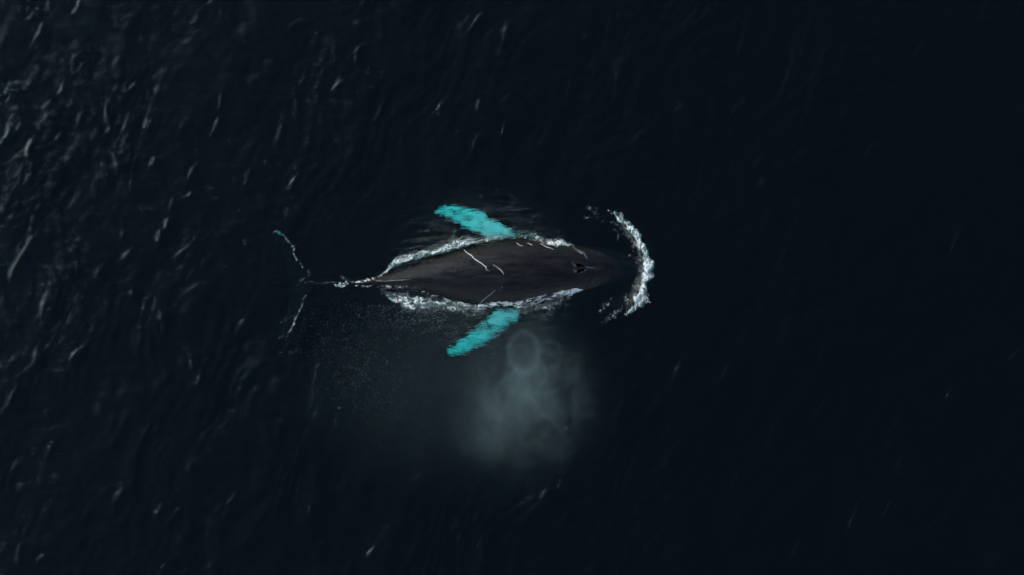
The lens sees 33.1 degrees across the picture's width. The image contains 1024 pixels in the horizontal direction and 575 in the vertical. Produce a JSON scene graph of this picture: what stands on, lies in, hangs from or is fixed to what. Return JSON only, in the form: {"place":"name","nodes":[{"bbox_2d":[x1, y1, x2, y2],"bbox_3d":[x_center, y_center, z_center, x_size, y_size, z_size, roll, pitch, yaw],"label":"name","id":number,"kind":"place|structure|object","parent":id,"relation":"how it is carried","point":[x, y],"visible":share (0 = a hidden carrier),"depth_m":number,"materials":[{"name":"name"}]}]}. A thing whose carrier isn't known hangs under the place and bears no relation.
{"place":"outdoors","nodes":[
{"label":"outdoors","id":0,"kind":"place"},
{"bbox_2d":[0,0,1023,574],"bbox_3d":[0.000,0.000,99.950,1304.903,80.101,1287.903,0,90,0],"label":"sea water","id":1,"kind":"structure","parent":0,"point":[806,358],"depth_m":60.00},
{"bbox_2d":[297,303,449,469],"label":"spray droplets","id":2,"kind":"object","parent":1,"relation":"on","point":[369,347],"visible":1,"depth_m":59.62,"materials":[{"name":"grey liquid"}]},
{"bbox_2d":[390,296,463,311],"bbox_3d":[-2.810,0.679,60.060,3.336,0.291,0.712,9,90,0],"label":"foam","id":3,"kind":"object","parent":1,"relation":"on","point":[416,301],"visible":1,"depth_m":59.94,"materials":[{"name":"white"}]},
{"bbox_2d":[384,237,497,272],"bbox_3d":[-2.575,-1.306,60.052,4.368,0.309,0.531,-17,90,0],"label":"foam","id":4,"kind":"object","parent":1,"relation":"on","point":[432,253],"visible":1,"depth_m":59.94,"materials":[{"name":"white"}]},
{"bbox_2d":[353,240,614,303],"bbox_3d":[-1.820,-0.257,60.869,13.153,2.928,5.262,0,90,0],"label":"humpback whale","id":5,"kind":"object","parent":1,"relation":"in","point":[516,271],"visible":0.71,"depth_m":59.63,"materials":[{"name":"black"}]},
{"bbox_2d":[454,301,522,308],"bbox_3d":[-0.840,0.632,60.007,2.743,0.390,0.370,0,90,0],"label":"foam","id":6,"kind":"object","parent":5,"relation":"on","point":[504,303],"visible":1,"depth_m":59.94,"materials":[{"name":"white"}]},
{"bbox_2d":[536,236,568,245],"bbox_3d":[1.487,-1.572,59.975,1.435,0.442,0.362,7,90,0],"label":"foam","id":7,"kind":"object","parent":5,"relation":"on","point":[557,242],"visible":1,"depth_m":59.93,"materials":[{"name":"white"}]},
{"bbox_2d":[548,288,581,299],"bbox_3d":[1.820,0.227,59.954,1.386,0.453,0.308,-14,90,0],"label":"foam","id":8,"kind":"object","parent":5,"relation":"on","point":[573,291],"visible":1,"depth_m":59.83,"materials":[{"name":"white"}]},
{"bbox_2d":[515,290,569,307],"bbox_3d":[1.074,0.410,59.946,2.085,0.519,0.404,-14,90,0],"label":"foam","id":9,"kind":"object","parent":1,"relation":"on","point":[539,297],"visible":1,"depth_m":59.90,"materials":[{"name":"white"}]},
{"bbox_2d":[617,217,653,312],"bbox_3d":[4.280,-0.949,60.001,1.373,0.395,3.819,-9,90,0],"label":"foam","id":10,"kind":"object","parent":1,"relation":"on","point":[647,265],"visible":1,"depth_m":59.86,"materials":[{"name":"white"}]}
]}

